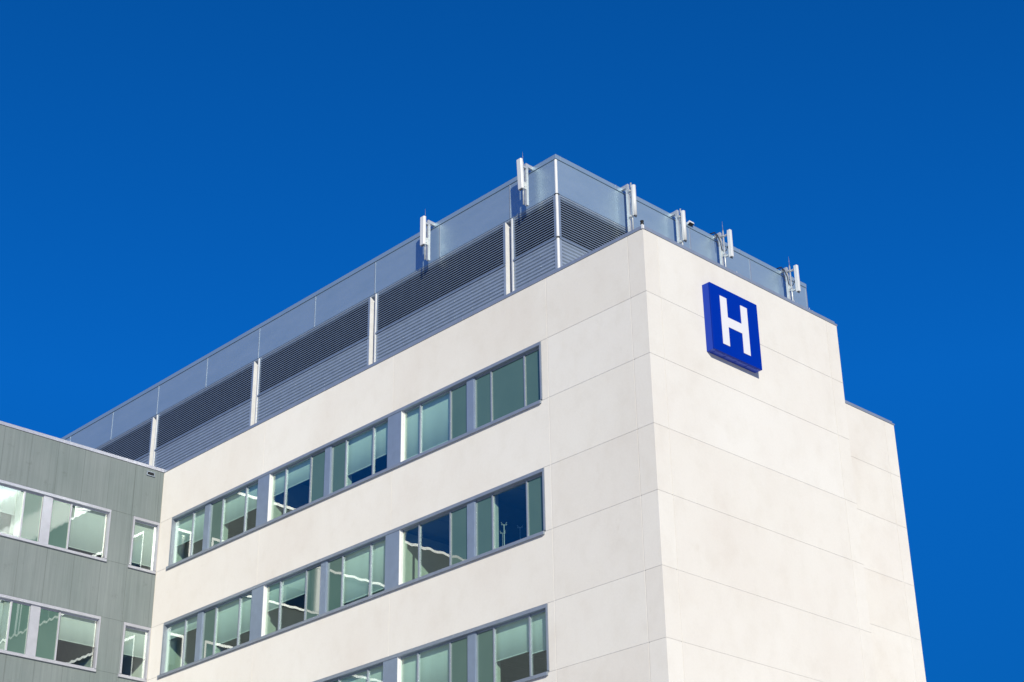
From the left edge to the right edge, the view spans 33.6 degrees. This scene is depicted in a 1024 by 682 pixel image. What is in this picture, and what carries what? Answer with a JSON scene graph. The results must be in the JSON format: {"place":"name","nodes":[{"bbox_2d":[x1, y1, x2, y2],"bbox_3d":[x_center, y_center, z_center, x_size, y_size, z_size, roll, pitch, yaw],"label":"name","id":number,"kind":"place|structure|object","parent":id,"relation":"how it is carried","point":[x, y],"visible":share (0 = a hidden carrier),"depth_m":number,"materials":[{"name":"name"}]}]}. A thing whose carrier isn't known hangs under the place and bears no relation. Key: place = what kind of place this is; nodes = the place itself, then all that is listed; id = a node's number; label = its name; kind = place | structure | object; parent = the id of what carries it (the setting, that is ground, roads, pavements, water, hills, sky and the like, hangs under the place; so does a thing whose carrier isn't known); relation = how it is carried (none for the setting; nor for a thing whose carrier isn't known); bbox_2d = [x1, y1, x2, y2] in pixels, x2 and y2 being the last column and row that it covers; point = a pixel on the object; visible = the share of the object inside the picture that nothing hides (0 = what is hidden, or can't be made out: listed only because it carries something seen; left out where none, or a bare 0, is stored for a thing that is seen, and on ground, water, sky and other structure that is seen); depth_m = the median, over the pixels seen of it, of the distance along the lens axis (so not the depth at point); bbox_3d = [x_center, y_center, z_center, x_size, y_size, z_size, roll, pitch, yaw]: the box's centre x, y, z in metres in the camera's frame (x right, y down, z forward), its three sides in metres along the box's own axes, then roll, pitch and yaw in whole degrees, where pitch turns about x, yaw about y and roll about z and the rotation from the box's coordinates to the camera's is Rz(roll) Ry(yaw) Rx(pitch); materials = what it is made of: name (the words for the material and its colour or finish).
{"place":"outdoors","nodes":[
{"label":"outdoors","id":0,"kind":"place"},
{"bbox_2d":[0,421,164,681],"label":"office wing","id":1,"kind":"structure","parent":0,"point":[79,528],"depth_m":62.83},
{"bbox_2d":[0,594,100,671],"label":"ribbon window","id":2,"kind":"structure","parent":1,"relation":"in","point":[34,629],"depth_m":60.91,"materials":[{"name":"glass"}]},
{"bbox_2d":[0,479,111,561],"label":"ribbon window","id":3,"kind":"structure","parent":1,"relation":"in","point":[49,520],"depth_m":62.84,"materials":[{"name":"glass"}]},
{"bbox_2d":[118,622,150,681],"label":"window","id":4,"kind":"structure","parent":1,"relation":"in","point":[135,638],"depth_m":63.50,"materials":[{"name":"glass"}]},
{"bbox_2d":[127,516,159,573],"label":"window","id":5,"kind":"structure","parent":1,"relation":"in","point":[145,533],"depth_m":65.29,"materials":[{"name":"glass"}]},
{"bbox_2d":[0,0,1023,681],"label":"sky","id":6,"kind":"structure","parent":0,"point":[177,176],"materials":[{"name":"blue"}]},
{"label":"ground","id":7,"kind":"structure","parent":0,"visible":0},
{"bbox_2d":[61,154,925,681],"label":"hospital building","id":8,"kind":"structure","parent":7,"relation":"on","point":[361,464],"depth_m":53.77,"materials":[{"name":"white concrete"}]},
{"bbox_2d":[157,468,545,677],"bbox_3d":[-6.007,8.156,56.592,0.345,2.091,20.431,22,-35,-38],"label":"ribbon window","id":9,"kind":"structure","parent":8,"relation":"in","point":[372,565],"depth_m":56.18,"materials":[{"name":"glass"}]},
{"bbox_2d":[166,341,541,569],"bbox_3d":[-6.071,4.398,58.482,0.345,2.090,20.431,22,-35,-38],"label":"ribbon window","id":10,"kind":"structure","parent":8,"relation":"in","point":[510,386],"depth_m":56.98,"materials":[{"name":"glass"}]},
{"bbox_2d":[420,214,434,260],"bbox_3d":[-2.943,-3.785,61.485,0.872,2.120,0.236,22,-35,-38],"label":"panel antenna","id":11,"kind":"object","parent":8,"relation":"attached to","point":[424,241],"visible":1,"depth_m":61.21,"materials":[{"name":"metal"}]},
{"bbox_2d":[314,603,548,681],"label":"ribbon window","id":12,"kind":"structure","parent":8,"relation":"in","point":[471,655],"depth_m":50.49,"materials":[{"name":"glass"}]},
{"bbox_2d":[516,152,532,205],"bbox_3d":[0.559,-5.503,58.185,0.922,2.120,0.236,22,-35,-38],"label":"panel antenna","id":13,"kind":"object","parent":8,"relation":"attached to","point":[522,174],"visible":1,"depth_m":57.96,"materials":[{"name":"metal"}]},
{"bbox_2d":[621,183,636,231],"bbox_3d":[4.008,-4.438,59.251,0.163,2.310,0.905,22,-35,-38],"label":"panel antenna","id":14,"kind":"object","parent":8,"relation":"attached to","point":[631,191],"visible":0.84,"depth_m":59.18,"materials":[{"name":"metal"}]},
{"bbox_2d":[670,209,686,244],"bbox_3d":[5.910,-3.651,60.879,0.163,2.310,0.905,22,-35,-38],"label":"panel antenna","id":15,"kind":"object","parent":8,"relation":"attached to","point":[682,237],"visible":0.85,"depth_m":60.89,"materials":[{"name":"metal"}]},
{"bbox_2d":[687,220,693,226],"bbox_3d":[6.510,-4.283,62.082,0.250,0.137,0.228,22,-35,-38],"label":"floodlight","id":16,"kind":"object","parent":8,"relation":"attached to","point":[690,223],"visible":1,"depth_m":62.01,"materials":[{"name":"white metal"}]},
{"bbox_2d":[710,225,733,266],"bbox_3d":[7.664,-3.159,62.397,0.173,2.740,1.115,22,-35,-38],"label":"panel antenna","id":17,"kind":"object","parent":8,"relation":"attached to","point":[720,236],"visible":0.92,"depth_m":62.34,"materials":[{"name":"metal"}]},
{"bbox_2d":[702,282,761,372],"bbox_3d":[6.718,-0.402,51.694,2.255,2.264,0.310,22,-35,-38],"label":"hospital sign","id":18,"kind":"object","parent":8,"relation":"attached to","point":[731,327],"visible":1,"depth_m":51.44,"materials":[{"name":"blue plastic"}]},
{"bbox_2d":[776,257,800,300],"bbox_3d":[10.526,-1.975,64.848,0.173,2.740,1.115,22,-35,-38],"label":"panel antenna","id":19,"kind":"object","parent":8,"relation":"attached to","point":[789,288],"visible":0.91,"depth_m":64.78,"materials":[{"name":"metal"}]}
]}

